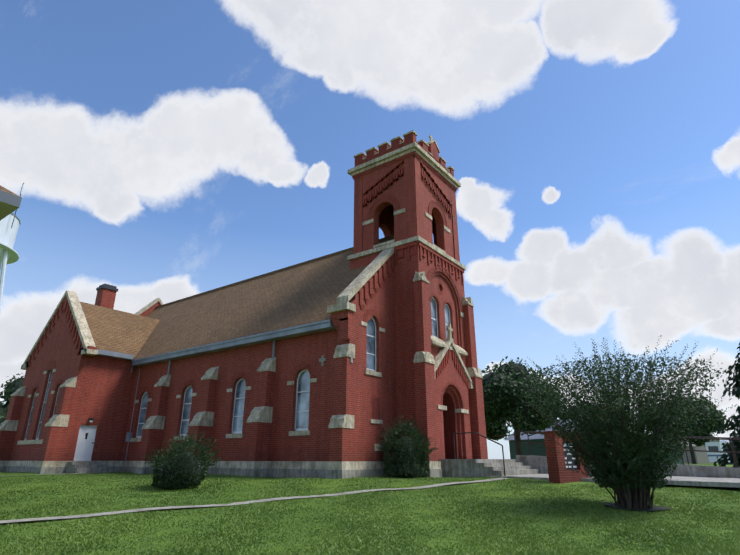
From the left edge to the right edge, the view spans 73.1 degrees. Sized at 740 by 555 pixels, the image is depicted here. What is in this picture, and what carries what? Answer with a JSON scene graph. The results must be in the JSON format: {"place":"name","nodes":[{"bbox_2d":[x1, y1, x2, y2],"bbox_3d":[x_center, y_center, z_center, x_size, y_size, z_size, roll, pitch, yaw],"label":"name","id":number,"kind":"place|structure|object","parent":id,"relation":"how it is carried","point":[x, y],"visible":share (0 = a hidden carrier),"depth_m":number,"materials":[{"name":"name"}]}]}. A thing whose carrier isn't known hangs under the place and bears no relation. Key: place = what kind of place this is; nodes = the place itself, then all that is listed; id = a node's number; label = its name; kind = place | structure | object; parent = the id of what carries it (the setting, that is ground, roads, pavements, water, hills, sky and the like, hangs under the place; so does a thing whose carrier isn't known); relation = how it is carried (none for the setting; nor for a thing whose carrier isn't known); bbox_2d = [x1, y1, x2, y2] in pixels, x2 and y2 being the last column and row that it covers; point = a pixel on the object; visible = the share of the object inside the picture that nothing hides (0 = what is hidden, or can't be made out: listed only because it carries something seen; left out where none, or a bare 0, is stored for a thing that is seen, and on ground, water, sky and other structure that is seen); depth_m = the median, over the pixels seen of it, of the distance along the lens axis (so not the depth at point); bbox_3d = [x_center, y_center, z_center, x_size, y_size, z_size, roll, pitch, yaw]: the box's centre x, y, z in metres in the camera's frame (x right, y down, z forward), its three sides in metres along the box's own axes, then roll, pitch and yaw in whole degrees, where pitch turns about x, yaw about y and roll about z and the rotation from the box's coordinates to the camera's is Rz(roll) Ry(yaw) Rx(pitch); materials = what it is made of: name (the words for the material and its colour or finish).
{"place":"outdoors","nodes":[
{"label":"outdoors","id":0,"kind":"place"},
{"bbox_2d":[0,406,7,424],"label":"tree","id":1,"kind":"object","parent":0,"point":[2,409],"visible":0.16,"depth_m":56.14,"materials":[{"name":"green plant"}]},
{"bbox_2d":[4,378,23,402],"bbox_3d":[-42.451,13.969,60.811,3.390,3.564,3.564,-14,-24,34],"label":"tree","id":2,"kind":"object","parent":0,"point":[12,382],"visible":0.15,"depth_m":59.69,"materials":[{"name":"green plant"}]},
{"bbox_2d":[0,463,739,554],"bbox_3d":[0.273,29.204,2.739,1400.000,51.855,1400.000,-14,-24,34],"label":"lawn","id":3,"kind":"structure","parent":0,"point":[424,526],"depth_m":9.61,"materials":[{"name":"green plant"}]},
{"bbox_2d":[0,185,21,220],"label":"roof","id":4,"kind":"structure","parent":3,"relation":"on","point":[10,202],"depth_m":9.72,"materials":[{"name":"green"}]},
{"bbox_2d":[0,373,23,423],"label":"tree","id":5,"kind":"object","parent":3,"relation":"on","point":[7,391],"depth_m":58.16,"materials":[{"name":"green plant"}]},
{"bbox_2d":[0,183,23,311],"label":"water tower","id":6,"kind":"structure","parent":3,"relation":"on","point":[9,227],"depth_m":59.62,"materials":[{"name":"grey metal"}]},
{"bbox_2d":[65,462,109,473],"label":"side steps","id":7,"kind":"structure","parent":3,"relation":"on","point":[86,467],"depth_m":23.33,"materials":[{"name":"concrete"}]},
{"bbox_2d":[145,426,222,488],"bbox_3d":[-5.274,5.127,14.279,2.270,1.722,2.224,-14,-24,34],"label":"bush","id":8,"kind":"object","parent":3,"relation":"on","point":[160,463],"depth_m":13.84,"materials":[{"name":"green plant"}]},
{"bbox_2d":[0,130,487,478],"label":"church","id":9,"kind":"structure","parent":3,"relation":"on","point":[328,366],"depth_m":22.65,"materials":[{"name":"red brick"}]},
{"bbox_2d":[0,478,510,522],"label":"walkway","id":10,"kind":"structure","parent":3,"relation":"on","point":[132,510],"depth_m":10.84,"materials":[{"name":"grey concrete"}]},
{"bbox_2d":[376,413,437,477],"bbox_3d":[1.175,6.017,17.890,2.276,2.226,2.497,-14,-24,34],"label":"bush","id":11,"kind":"object","parent":3,"relation":"on","point":[418,441],"depth_m":17.35,"materials":[{"name":"green plant"}]},
{"bbox_2d":[438,459,539,477],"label":"front steps","id":12,"kind":"structure","parent":3,"relation":"on","point":[471,468],"depth_m":18.16,"materials":[{"name":"concrete"}]},
{"bbox_2d":[453,432,505,475],"bbox_3d":[3.927,6.429,18.099,1.948,1.586,0.048,-14,-24,34],"label":"hand rail","id":13,"kind":"object","parent":12,"relation":"on","point":[484,437],"visible":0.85,"depth_m":18.21,"materials":[{"name":"black metal"}]},
{"bbox_2d":[486,416,511,440],"bbox_3d":[12.190,17.054,56.538,8.630,8.684,9.150,-14,-24,34],"label":"tree","id":14,"kind":"object","parent":3,"relation":"on","point":[493,426],"depth_m":55.87,"materials":[{"name":"green plant"}]},
{"bbox_2d":[482,356,563,454],"bbox_3d":[12.724,11.887,43.904,9.410,9.732,9.660,-14,-24,34],"label":"tree","id":15,"kind":"object","parent":3,"relation":"on","point":[503,412],"depth_m":41.45,"materials":[{"name":"green plant"}]},
{"bbox_2d":[505,420,599,458],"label":"building","id":16,"kind":"structure","parent":3,"relation":"on","point":[535,450],"depth_m":45.92,"materials":[{"name":"green"}]},
{"bbox_2d":[542,431,588,483],"bbox_3d":[6.192,5.662,15.716,1.380,1.540,0.480,11,-23,-28],"label":"sign","id":17,"kind":"object","parent":3,"relation":"on","point":[557,459],"visible":0.58,"depth_m":15.42,"materials":[{"name":"brick"}]},
{"bbox_2d":[490,474,739,487],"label":"front walk","id":18,"kind":"structure","parent":3,"relation":"on","point":[704,481],"depth_m":14.69,"materials":[{"name":"grey concrete"}]},
{"bbox_2d":[493,431,739,467],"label":"ramp rail","id":19,"kind":"object","parent":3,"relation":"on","point":[730,439],"visible":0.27,"depth_m":18.09,"materials":[{"name":"black metal"}]},
{"bbox_2d":[507,335,736,509],"bbox_3d":[5.402,3.043,10.984,4.432,3.762,4.509,-14,-24,34],"label":"lilac shrub","id":20,"kind":"object","parent":3,"relation":"on","point":[577,406],"depth_m":10.31,"materials":[{"name":"green plant"}]},
{"bbox_2d":[516,455,739,477],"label":"ramp","id":21,"kind":"structure","parent":3,"relation":"on","point":[537,462],"depth_m":17.30,"materials":[{"name":"concrete"}]},
{"bbox_2d":[602,503,670,510],"bbox_3d":[5.492,4.778,10.388,1.364,0.075,0.800,-14,-24,34],"label":"shrub bed","id":22,"kind":"object","parent":3,"relation":"on","point":[655,508],"visible":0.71,"depth_m":10.21,"materials":[{"name":"soil"}]},
{"bbox_2d":[656,439,682,463],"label":"garage","id":23,"kind":"structure","parent":3,"relation":"on","point":[680,461],"depth_m":56.21,"materials":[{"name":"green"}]},
{"bbox_2d":[645,393,729,463],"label":"tree","id":24,"kind":"object","parent":3,"relation":"on","point":[711,424],"depth_m":71.16,"materials":[{"name":"green plant"}]},
{"bbox_2d":[681,434,719,462],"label":"house","id":25,"kind":"structure","parent":3,"relation":"on","point":[701,457],"depth_m":83.66,"materials":[{"name":"beige"}]},
{"bbox_2d":[705,440,737,464],"bbox_3d":[48.505,22.875,64.876,8.232,3.250,2.448,3,-20,-7],"label":"camper trailer","id":26,"kind":"object","parent":3,"relation":"on","point":[713,446],"visible":0.44,"depth_m":64.36,"materials":[{"name":"white"}]},
{"bbox_2d":[712,343,739,467],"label":"spruce tree","id":27,"kind":"object","parent":3,"relation":"on","point":[734,425],"depth_m":31.43,"materials":[{"name":"green plant"}]},
{"bbox_2d":[0,0,739,458],"label":"sky","id":28,"kind":"structure","parent":0,"point":[169,151],"materials":[{"name":"blue"}]},
{"bbox_2d":[484,406,498,415],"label":"tree","id":29,"kind":"object","parent":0,"point":[489,414],"visible":0.04,"depth_m":43.73,"materials":[{"name":"green plant"}]},
{"bbox_2d":[482,372,506,410],"bbox_3d":[10.842,9.770,42.832,3.184,3.348,3.348,-14,-24,34],"label":"tree","id":30,"kind":"object","parent":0,"point":[491,395],"visible":0.4,"depth_m":41.67,"materials":[{"name":"green plant"}]},
{"bbox_2d":[486,424,506,439],"bbox_3d":[14.423,17.394,57.669,2.640,2.776,2.776,-14,-24,34],"label":"tree","id":31,"kind":"object","parent":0,"point":[490,436],"visible":0.25,"depth_m":56.62,"materials":[{"name":"green plant"}]},
{"bbox_2d":[495,363,531,384],"bbox_3d":[12.719,9.341,44.648,3.314,3.485,3.485,-14,-24,34],"label":"tree","id":32,"kind":"object","parent":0,"point":[515,368],"visible":0.17,"depth_m":43.74,"materials":[{"name":"green plant"}]},
{"bbox_2d":[505,379,521,406],"bbox_3d":[11.773,9.753,42.290,2.326,2.446,2.446,-14,-24,34],"label":"tree","id":33,"kind":"object","parent":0,"point":[512,402],"visible":0.25,"depth_m":41.30,"materials":[{"name":"green plant"}]},
{"bbox_2d":[507,398,541,430],"bbox_3d":[13.251,11.383,42.101,3.139,3.300,3.301,-14,-24,34],"label":"tree","id":34,"kind":"object","parent":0,"point":[533,421],"visible":0.29,"depth_m":40.84,"materials":[{"name":"green plant"}]},
{"bbox_2d":[680,412,706,432],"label":"tree","id":35,"kind":"object","parent":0,"point":[699,424],"visible":0.15,"depth_m":70.16,"materials":[{"name":"green plant"}]},
{"bbox_2d":[683,403,710,422],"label":"tree","id":36,"kind":"object","parent":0,"point":[704,411],"visible":0.12,"depth_m":70.31,"materials":[{"name":"green plant"}]},
{"bbox_2d":[691,431,709,445],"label":"tree","id":37,"kind":"object","parent":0,"point":[706,440],"visible":0.15,"depth_m":73.21,"materials":[{"name":"green plant"}]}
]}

